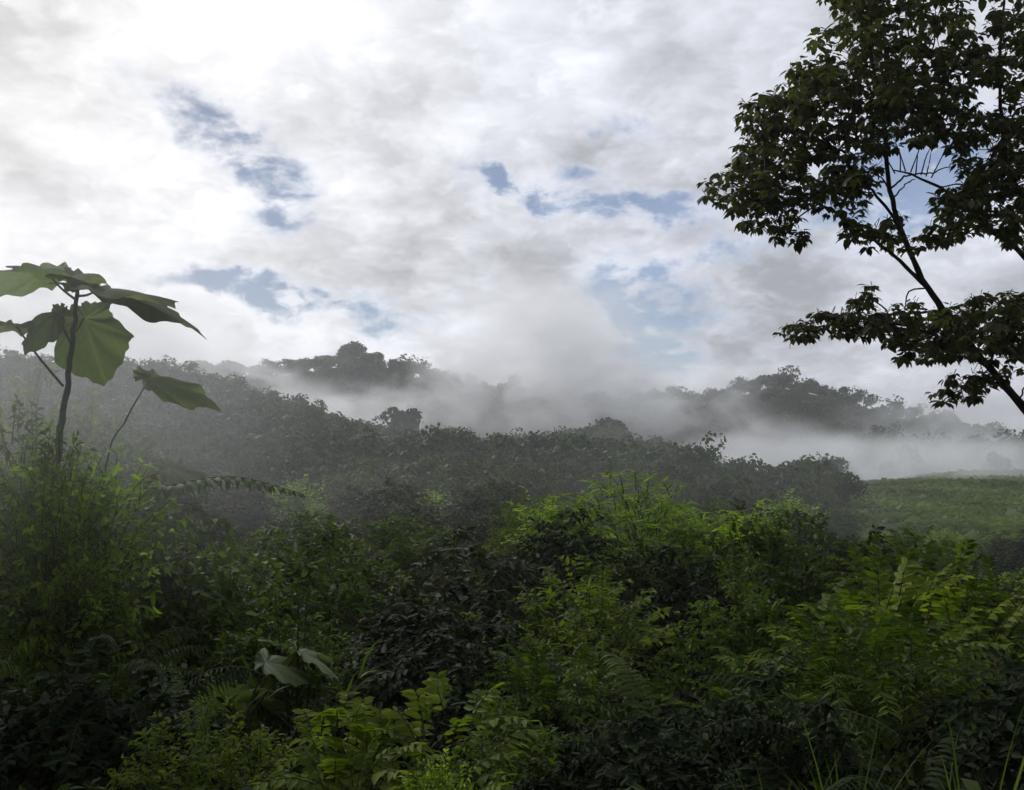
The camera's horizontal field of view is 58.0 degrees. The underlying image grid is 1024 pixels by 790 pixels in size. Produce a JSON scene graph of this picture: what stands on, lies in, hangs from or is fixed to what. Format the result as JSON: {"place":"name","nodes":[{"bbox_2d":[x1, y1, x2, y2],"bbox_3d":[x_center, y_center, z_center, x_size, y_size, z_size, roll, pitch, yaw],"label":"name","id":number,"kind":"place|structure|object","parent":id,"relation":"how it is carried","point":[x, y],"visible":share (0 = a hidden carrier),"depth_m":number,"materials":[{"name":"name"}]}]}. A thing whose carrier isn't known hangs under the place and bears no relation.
{"place":"outdoors","nodes":[
{"label":"outdoors","id":0,"kind":"place"},
{"bbox_2d":[0,367,1023,789],"bbox_3d":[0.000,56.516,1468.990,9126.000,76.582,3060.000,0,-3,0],"label":"ground","id":1,"kind":"structure","parent":0,"point":[770,449],"depth_m":321.98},
{"bbox_2d":[0,394,115,695],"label":"shrub","id":2,"kind":"object","parent":1,"relation":"on","point":[32,451],"visible":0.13,"depth_m":9.41,"materials":[{"name":"green plant"}]},
{"bbox_2d":[0,354,137,591],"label":"shrub","id":3,"kind":"object","parent":1,"relation":"on","point":[54,416],"visible":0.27,"depth_m":13.00,"materials":[{"name":"green plant"}]},
{"bbox_2d":[0,555,140,739],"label":"shrub","id":4,"kind":"object","parent":1,"relation":"on","point":[123,629],"visible":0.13,"depth_m":8.74,"materials":[{"name":"green plant"}]},
{"bbox_2d":[0,419,160,761],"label":"shrub","id":5,"kind":"object","parent":1,"relation":"on","point":[63,556],"visible":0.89,"depth_m":8.11,"materials":[{"name":"green plant"}]},
{"bbox_2d":[0,419,185,748],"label":"shrub","id":6,"kind":"object","parent":1,"relation":"on","point":[114,490],"visible":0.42,"depth_m":9.00,"materials":[{"name":"green plant"}]},
{"bbox_2d":[1,411,200,641],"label":"shrub","id":7,"kind":"object","parent":1,"relation":"on","point":[136,451],"visible":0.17,"depth_m":13.79,"materials":[{"name":"green plant"}]},
{"bbox_2d":[0,262,206,693],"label":"giant leaf plant","id":8,"kind":"object","parent":1,"relation":"on","point":[93,339],"visible":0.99,"depth_m":9.06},
{"bbox_2d":[0,578,216,786],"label":"fern","id":9,"kind":"object","parent":1,"relation":"on","point":[131,666],"visible":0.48,"depth_m":7.58,"materials":[{"name":"green plant"}]},
{"bbox_2d":[0,636,230,789],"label":"shrub","id":10,"kind":"object","parent":1,"relation":"on","point":[73,751],"visible":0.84,"depth_m":6.08,"materials":[{"name":"green plant"}]},
{"bbox_2d":[29,456,207,673],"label":"broadleaf herb","id":11,"kind":"object","parent":1,"relation":"on","point":[173,471],"visible":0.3,"depth_m":11.29,"materials":[{"name":"green plant"}]},
{"bbox_2d":[0,463,250,728],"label":"fern","id":12,"kind":"object","parent":1,"relation":"on","point":[229,532],"visible":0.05,"depth_m":11.08,"materials":[{"name":"green plant"}]},
{"bbox_2d":[0,661,268,789],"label":"fern","id":13,"kind":"object","parent":1,"relation":"on","point":[199,687],"visible":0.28,"depth_m":6.92,"materials":[{"name":"green plant"}]},
{"bbox_2d":[90,366,220,685],"bbox_3d":[-3.667,1.653,9.491,1.353,3.931,0.325,0,-3,0],"label":"broadleaf herb","id":14,"kind":"object","parent":1,"relation":"on","point":[187,395],"visible":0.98,"depth_m":9.54,"materials":[{"name":"green plant"}]},
{"bbox_2d":[119,457,226,541],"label":"shrub","id":15,"kind":"object","parent":1,"relation":"on","point":[188,498],"visible":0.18,"depth_m":29.21,"materials":[{"name":"green plant"}]},
{"bbox_2d":[136,541,220,618],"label":"shrub","id":16,"kind":"object","parent":1,"relation":"on","point":[173,551],"visible":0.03,"depth_m":17.11,"materials":[{"name":"green plant"}]},
{"bbox_2d":[56,541,337,736],"bbox_3d":[-4.569,3.529,12.415,4.543,3.328,4.542,0,-3,-3],"label":"shrub","id":17,"kind":"object","parent":1,"relation":"on","point":[194,595],"visible":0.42,"depth_m":11.70,"materials":[{"name":"green plant"}]},
{"bbox_2d":[101,690,301,789],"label":"shrub","id":18,"kind":"object","parent":1,"relation":"on","point":[226,764],"visible":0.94,"depth_m":5.48,"materials":[{"name":"green plant"}]},
{"bbox_2d":[117,476,304,681],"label":"fern","id":19,"kind":"object","parent":1,"relation":"on","point":[247,482],"visible":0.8,"depth_m":9.73,"materials":[{"name":"green plant"}]},
{"bbox_2d":[169,510,255,583],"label":"shrub","id":20,"kind":"object","parent":1,"relation":"on","point":[219,530],"visible":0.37,"depth_m":24.86,"materials":[{"name":"green plant"}]},
{"bbox_2d":[189,495,239,547],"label":"shrub","id":21,"kind":"object","parent":1,"relation":"on","point":[219,510],"visible":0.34,"depth_m":35.20,"materials":[{"name":"green plant"}]},
{"bbox_2d":[165,476,281,539],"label":"shrub","id":22,"kind":"object","parent":1,"relation":"on","point":[232,496],"visible":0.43,"depth_m":41.28,"materials":[{"name":"green plant"}]},
{"bbox_2d":[111,639,338,789],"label":"broadleaf herb","id":23,"kind":"object","parent":1,"relation":"on","point":[288,672],"visible":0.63,"depth_m":8.26,"materials":[{"name":"green plant"}]},
{"bbox_2d":[218,360,247,374],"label":"tree","id":24,"kind":"object","parent":1,"relation":"on","point":[234,365],"visible":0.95,"depth_m":376.21,"materials":[{"name":"plant"}]},
{"bbox_2d":[140,579,342,741],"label":"shrub","id":25,"kind":"object","parent":1,"relation":"on","point":[289,604],"visible":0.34,"depth_m":11.79,"materials":[{"name":"green plant"}]},
{"bbox_2d":[231,505,271,543],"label":"shrub","id":26,"kind":"object","parent":1,"relation":"on","point":[252,524],"visible":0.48,"depth_m":38.52,"materials":[{"name":"green plant"}]},
{"bbox_2d":[231,469,280,514],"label":"shrub","id":27,"kind":"object","parent":1,"relation":"on","point":[260,476],"visible":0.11,"depth_m":57.75,"materials":[{"name":"green plant"}]},
{"bbox_2d":[186,609,385,784],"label":"shrub","id":28,"kind":"object","parent":1,"relation":"on","point":[247,648],"visible":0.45,"depth_m":9.12,"materials":[{"name":"green plant"}]},
{"bbox_2d":[203,592,382,789],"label":"fern","id":29,"kind":"object","parent":1,"relation":"on","point":[252,686],"visible":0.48,"depth_m":8.49,"materials":[{"name":"green plant"}]},
{"bbox_2d":[206,510,385,642],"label":"shrub","id":30,"kind":"object","parent":1,"relation":"on","point":[330,531],"visible":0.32,"depth_m":19.31,"materials":[{"name":"green plant"}]},
{"bbox_2d":[262,474,329,540],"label":"shrub","id":31,"kind":"object","parent":1,"relation":"on","point":[294,503],"visible":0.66,"depth_m":43.09,"materials":[{"name":"green plant"}]},
{"bbox_2d":[253,509,347,549],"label":"shrub","id":32,"kind":"object","parent":1,"relation":"on","point":[290,522],"visible":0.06,"depth_m":34.56,"materials":[{"name":"green plant"}]},
{"bbox_2d":[241,514,368,581],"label":"shrub","id":33,"kind":"object","parent":1,"relation":"on","point":[349,534],"visible":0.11,"depth_m":27.21,"materials":[{"name":"green plant"}]},
{"bbox_2d":[289,474,339,508],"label":"shrub","id":34,"kind":"object","parent":1,"relation":"on","point":[319,480],"visible":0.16,"depth_m":59.97,"materials":[{"name":"green plant"}]},
{"bbox_2d":[239,533,431,706],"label":"shrub","id":35,"kind":"object","parent":1,"relation":"on","point":[366,599],"visible":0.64,"depth_m":14.68,"materials":[{"name":"green plant"}]},
{"bbox_2d":[317,503,380,549],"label":"shrub","id":36,"kind":"object","parent":1,"relation":"on","point":[345,516],"visible":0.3,"depth_m":39.81,"materials":[{"name":"green plant"}]},
{"bbox_2d":[337,341,366,356],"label":"tree","id":37,"kind":"object","parent":1,"relation":"on","point":[354,347],"visible":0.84,"depth_m":379.35,"materials":[{"name":"grey plant"}]},
{"bbox_2d":[318,479,398,537],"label":"shrub","id":38,"kind":"object","parent":1,"relation":"on","point":[353,491],"visible":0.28,"depth_m":42.91,"materials":[{"name":"green plant"}]},
{"bbox_2d":[313,556,447,633],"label":"shrub","id":39,"kind":"object","parent":1,"relation":"on","point":[394,572],"visible":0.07,"depth_m":21.54,"materials":[{"name":"green plant"}]},
{"bbox_2d":[250,670,545,789],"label":"shrub","id":40,"kind":"object","parent":1,"relation":"on","point":[369,753],"visible":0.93,"depth_m":5.12,"materials":[{"name":"green plant"}]},
{"bbox_2d":[363,474,438,510],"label":"shrub","id":41,"kind":"object","parent":1,"relation":"on","point":[376,483],"visible":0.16,"depth_m":55.63,"materials":[{"name":"green plant"}]},
{"bbox_2d":[380,406,422,431],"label":"tree","id":42,"kind":"object","parent":1,"relation":"on","point":[408,419],"visible":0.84,"depth_m":202.23,"materials":[{"name":"grey plant"}]},
{"bbox_2d":[338,511,470,603],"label":"shrub","id":43,"kind":"object","parent":1,"relation":"on","point":[381,534],"visible":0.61,"depth_m":25.79,"materials":[{"name":"green plant"}]},
{"bbox_2d":[335,477,476,558],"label":"shrub","id":44,"kind":"object","parent":1,"relation":"on","point":[379,501],"visible":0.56,"depth_m":37.16,"materials":[{"name":"green plant"}]},
{"bbox_2d":[369,502,458,570],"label":"shrub","id":45,"kind":"object","parent":1,"relation":"on","point":[404,514],"visible":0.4,"depth_m":32.12,"materials":[{"name":"green plant"}]},
{"bbox_2d":[384,483,451,527],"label":"shrub","id":46,"kind":"object","parent":1,"relation":"on","point":[439,497],"visible":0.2,"depth_m":41.38,"materials":[{"name":"green plant"}]},
{"bbox_2d":[308,575,544,786],"bbox_3d":[-0.766,3.350,10.395,2.986,2.708,3.679,1,-3,-16],"label":"shrub","id":47,"kind":"object","parent":1,"relation":"on","point":[401,635],"visible":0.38,"depth_m":10.18,"materials":[{"name":"green plant"}]},
{"bbox_2d":[0,345,859,483],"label":"hillside wood","id":48,"kind":"object","parent":1,"relation":"on","point":[295,420],"visible":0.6,"depth_m":135.12,"materials":[{"name":"green plant"}]},
{"bbox_2d":[0,418,868,534],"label":"hillside scrub","id":49,"kind":"object","parent":1,"relation":"on","point":[282,462],"visible":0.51,"depth_m":76.96,"materials":[{"name":"green plant"}]},
{"bbox_2d":[397,748,477,789],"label":"shrub","id":50,"kind":"object","parent":1,"relation":"on","point":[435,781],"visible":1,"depth_m":4.48,"materials":[{"name":"green plant"}]},
{"bbox_2d":[323,525,577,681],"bbox_3d":[-1.014,4.355,16.780,4.262,3.917,4.392,-2,-4,37],"label":"shrub","id":51,"kind":"object","parent":1,"relation":"on","point":[481,559],"visible":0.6,"depth_m":16.34,"materials":[{"name":"green plant"}]},
{"bbox_2d":[441,484,512,549],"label":"shrub","id":52,"kind":"object","parent":1,"relation":"on","point":[476,498],"visible":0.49,"depth_m":37.90,"materials":[{"name":"green plant"}]},
{"bbox_2d":[344,626,610,789],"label":"shrub","id":53,"kind":"object","parent":1,"relation":"on","point":[456,698],"visible":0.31,"depth_m":8.28,"materials":[{"name":"green plant"}]},
{"bbox_2d":[444,477,534,533],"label":"shrub","id":54,"kind":"object","parent":1,"relation":"on","point":[500,489],"visible":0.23,"depth_m":43.69,"materials":[{"name":"green plant"}]},
{"bbox_2d":[462,498,533,552],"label":"shrub","id":55,"kind":"object","parent":1,"relation":"on","point":[481,525],"visible":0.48,"depth_m":34.04,"materials":[{"name":"green plant"}]},
{"bbox_2d":[0,506,1023,789],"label":"undergrowth","id":56,"kind":"object","parent":1,"relation":"on","point":[920,770],"visible":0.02,"depth_m":8.41,"materials":[{"name":"green plant"}]},
{"bbox_2d":[486,476,538,530],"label":"shrub","id":57,"kind":"object","parent":1,"relation":"on","point":[518,489],"visible":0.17,"depth_m":47.70,"materials":[{"name":"green plant"}]},
{"bbox_2d":[447,693,589,789],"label":"shrub","id":58,"kind":"object","parent":1,"relation":"on","point":[536,751],"visible":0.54,"depth_m":6.11,"materials":[{"name":"green plant"}]},
{"bbox_2d":[481,493,556,562],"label":"shrub","id":59,"kind":"object","parent":1,"relation":"on","point":[513,528],"visible":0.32,"depth_m":26.73,"materials":[{"name":"green plant"}]},
{"bbox_2d":[513,475,573,519],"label":"shrub","id":60,"kind":"object","parent":1,"relation":"on","point":[543,488],"visible":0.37,"depth_m":52.10,"materials":[{"name":"green plant"}]},
{"bbox_2d":[429,638,659,789],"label":"shrub","id":61,"kind":"object","parent":1,"relation":"on","point":[540,668],"visible":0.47,"depth_m":7.85,"materials":[{"name":"green plant"}]},
{"bbox_2d":[471,506,627,658],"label":"shrub","id":62,"kind":"object","parent":1,"relation":"on","point":[551,548],"visible":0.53,"depth_m":20.32,"materials":[{"name":"green plant"}]},
{"bbox_2d":[522,491,602,541],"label":"shrub","id":63,"kind":"object","parent":1,"relation":"on","point":[540,500],"visible":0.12,"depth_m":37.92,"materials":[{"name":"green plant"}]},
{"bbox_2d":[500,486,635,620],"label":"shrub","id":64,"kind":"object","parent":1,"relation":"on","point":[547,516],"visible":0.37,"depth_m":24.05,"materials":[{"name":"green plant"}]},
{"bbox_2d":[459,553,679,756],"bbox_3d":[0.873,3.517,11.432,3.313,3.166,2.969,2,-3,-30],"label":"shrub","id":65,"kind":"object","parent":1,"relation":"on","point":[572,640],"visible":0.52,"depth_m":11.20,"materials":[{"name":"green plant"}]},
{"bbox_2d":[539,473,617,513],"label":"shrub","id":66,"kind":"object","parent":1,"relation":"on","point":[577,485],"visible":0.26,"depth_m":54.70,"materials":[{"name":"green plant"}]},
{"bbox_2d":[165,351,1023,480],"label":"ridge wood","id":67,"kind":"object","parent":1,"relation":"on","point":[886,448],"visible":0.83,"depth_m":336.57,"materials":[{"name":"green plant"}]},
{"bbox_2d":[576,482,637,527],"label":"shrub","id":68,"kind":"object","parent":1,"relation":"on","point":[605,497],"visible":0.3,"depth_m":50.19,"materials":[{"name":"green plant"}]},
{"bbox_2d":[593,417,628,434],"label":"tree","id":69,"kind":"object","parent":1,"relation":"on","point":[601,422],"visible":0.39,"depth_m":201.16,"materials":[{"name":"green plant"}]},
{"bbox_2d":[511,705,773,789],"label":"shrub","id":70,"kind":"object","parent":1,"relation":"on","point":[680,775],"visible":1,"depth_m":5.34,"materials":[{"name":"green plant"}]},
{"bbox_2d":[612,487,678,536],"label":"shrub","id":71,"kind":"object","parent":1,"relation":"on","point":[650,499],"visible":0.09,"depth_m":41.18,"materials":[{"name":"green plant"}]},
{"bbox_2d":[592,535,711,702],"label":"shrub","id":72,"kind":"object","parent":1,"relation":"on","point":[622,572],"visible":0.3,"depth_m":16.19,"materials":[{"name":"green plant"}]},
{"bbox_2d":[536,468,816,609],"bbox_3d":[3.325,4.227,23.544,6.927,4.795,7.962,-2,-4,40],"label":"shrub","id":73,"kind":"object","parent":1,"relation":"on","point":[661,517],"visible":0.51,"depth_m":22.37,"materials":[{"name":"green plant"}]},
{"bbox_2d":[577,542,776,727],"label":"shrub","id":74,"kind":"object","parent":1,"relation":"on","point":[705,584],"visible":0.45,"depth_m":14.74,"materials":[{"name":"green plant"}]},
{"bbox_2d":[651,480,728,510],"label":"shrub","id":75,"kind":"object","parent":1,"relation":"on","point":[683,494],"visible":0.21,"depth_m":50.28,"materials":[{"name":"green plant"}]},
{"bbox_2d":[488,642,903,787],"bbox_3d":[1.331,3.046,7.627,3.308,1.604,2.998,-1,-3,11],"label":"fern","id":76,"kind":"object","parent":1,"relation":"on","point":[599,741],"visible":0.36,"depth_m":7.95,"materials":[{"name":"green plant"}]},
{"bbox_2d":[664,497,743,542],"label":"shrub","id":77,"kind":"object","parent":1,"relation":"on","point":[715,506],"visible":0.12,"depth_m":35.27,"materials":[{"name":"green plant"}]},
{"bbox_2d":[635,499,777,643],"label":"shrub","id":78,"kind":"object","parent":1,"relation":"on","point":[723,531],"visible":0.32,"depth_m":20.86,"materials":[{"name":"green plant"}]},
{"bbox_2d":[676,490,750,519],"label":"shrub","id":79,"kind":"object","parent":1,"relation":"on","point":[708,494],"visible":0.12,"depth_m":47.11,"materials":[{"name":"green plant"}]},
{"bbox_2d":[639,578,807,759],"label":"shrub","id":80,"kind":"object","parent":1,"relation":"on","point":[735,638],"visible":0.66,"depth_m":11.48,"materials":[{"name":"green plant"}]},
{"bbox_2d":[667,498,809,589],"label":"shrub","id":81,"kind":"object","parent":1,"relation":"on","point":[738,508],"visible":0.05,"depth_m":28.46,"materials":[{"name":"green plant"}]},
{"bbox_2d":[626,664,903,789],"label":"shrub","id":82,"kind":"object","parent":1,"relation":"on","point":[716,743],"visible":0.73,"depth_m":5.85,"materials":[{"name":"green plant"}]},
{"bbox_2d":[723,489,821,533],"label":"shrub","id":83,"kind":"object","parent":1,"relation":"on","point":[770,497],"visible":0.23,"depth_m":45.44,"materials":[{"name":"green plant"}]},
{"bbox_2d":[740,488,830,557],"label":"shrub","id":84,"kind":"object","parent":1,"relation":"on","point":[784,503],"visible":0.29,"depth_m":35.98,"materials":[{"name":"green plant"}]},
{"bbox_2d":[706,505,894,692],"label":"shrub","id":85,"kind":"object","parent":1,"relation":"on","point":[770,560],"visible":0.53,"depth_m":16.25,"materials":[{"name":"green plant"}]},
{"bbox_2d":[765,508,863,578],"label":"shrub","id":86,"kind":"object","parent":1,"relation":"on","point":[830,550],"visible":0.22,"depth_m":31.34,"materials":[{"name":"green plant"}]},
{"bbox_2d":[652,593,1010,789],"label":"shrub","id":87,"kind":"object","parent":1,"relation":"on","point":[828,663],"visible":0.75,"depth_m":7.94,"materials":[{"name":"green plant"}]},
{"bbox_2d":[757,709,938,789],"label":"grass tuft","id":88,"kind":"object","parent":1,"relation":"on","point":[859,785],"visible":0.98,"depth_m":5.04,"materials":[{"name":"green plant"}]},
{"bbox_2d":[688,674,1023,789],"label":"fern","id":89,"kind":"object","parent":1,"relation":"on","point":[947,740],"visible":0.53,"depth_m":6.07,"materials":[{"name":"green plant"}]},
{"bbox_2d":[696,0,1023,414],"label":"tree","id":90,"kind":"object","parent":1,"relation":"on","point":[958,336],"visible":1,"depth_m":12.62,"materials":[{"name":"green plant"}]},
{"bbox_2d":[751,525,996,705],"bbox_3d":[6.408,4.495,16.762,3.864,4.256,3.749,0,-3,-9],"label":"shrub","id":91,"kind":"object","parent":1,"relation":"on","point":[863,549],"visible":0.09,"depth_m":16.82,"materials":[{"name":"green plant"}]},
{"bbox_2d":[730,557,1023,789],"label":"shrub","id":92,"kind":"object","parent":1,"relation":"on","point":[932,596],"visible":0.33,"depth_m":9.50,"materials":[{"name":"green plant"}]},
{"bbox_2d":[803,532,1023,780],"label":"shrub","id":93,"kind":"object","parent":1,"relation":"on","point":[971,589],"visible":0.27,"depth_m":11.22,"materials":[{"name":"green plant"}]},
{"bbox_2d":[859,525,1000,607],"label":"shrub","id":94,"kind":"object","parent":1,"relation":"on","point":[914,538],"visible":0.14,"depth_m":24.23,"materials":[{"name":"green plant"}]},
{"bbox_2d":[842,464,1023,566],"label":"meadow grass","id":95,"kind":"structure","parent":1,"relation":"on","point":[970,506],"depth_m":101.39,"materials":[{"name":"green plant"}]},
{"bbox_2d":[877,645,1023,789],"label":"shrub","id":96,"kind":"object","parent":1,"relation":"on","point":[983,747],"visible":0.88,"depth_m":6.43,"materials":[{"name":"green plant"}]},
{"bbox_2d":[928,524,977,566],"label":"shrub","id":97,"kind":"object","parent":1,"relation":"on","point":[945,535],"visible":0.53,"depth_m":43.95,"materials":[{"name":"green plant"}]},
{"bbox_2d":[902,706,1023,789],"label":"grass tuft","id":98,"kind":"object","parent":1,"relation":"on","point":[1016,782],"visible":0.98,"depth_m":5.22,"materials":[{"name":"green plant"}]},
{"bbox_2d":[932,569,1023,649],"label":"shrub","id":99,"kind":"object","parent":1,"relation":"on","point":[1013,586],"visible":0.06,"depth_m":20.43,"materials":[{"name":"green plant"}]},
{"bbox_2d":[967,606,1023,680],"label":"shrub","id":100,"kind":"object","parent":1,"relation":"on","point":[1016,647],"visible":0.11,"depth_m":18.20,"materials":[{"name":"green plant"}]},
{"bbox_2d":[973,534,1021,566],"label":"shrub","id":101,"kind":"object","parent":1,"relation":"on","point":[979,549],"visible":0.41,"depth_m":45.34,"materials":[{"name":"green plant"}]},
{"bbox_2d":[978,553,1022,581],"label":"shrub","id":102,"kind":"object","parent":1,"relation":"on","point":[1012,565],"visible":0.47,"depth_m":36.04,"materials":[{"name":"green plant"}]},
{"bbox_2d":[980,568,1023,622],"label":"shrub","id":103,"kind":"object","parent":1,"relation":"on","point":[1009,581],"visible":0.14,"depth_m":24.67,"materials":[{"name":"green plant"}]},
{"bbox_2d":[987,529,1023,566],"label":"shrub","id":104,"kind":"object","parent":1,"relation":"on","point":[1019,550],"visible":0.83,"depth_m":39.78,"materials":[{"name":"green plant"}]},
{"bbox_2d":[0,0,1023,437],"label":"sky","id":105,"kind":"structure","parent":0,"point":[492,191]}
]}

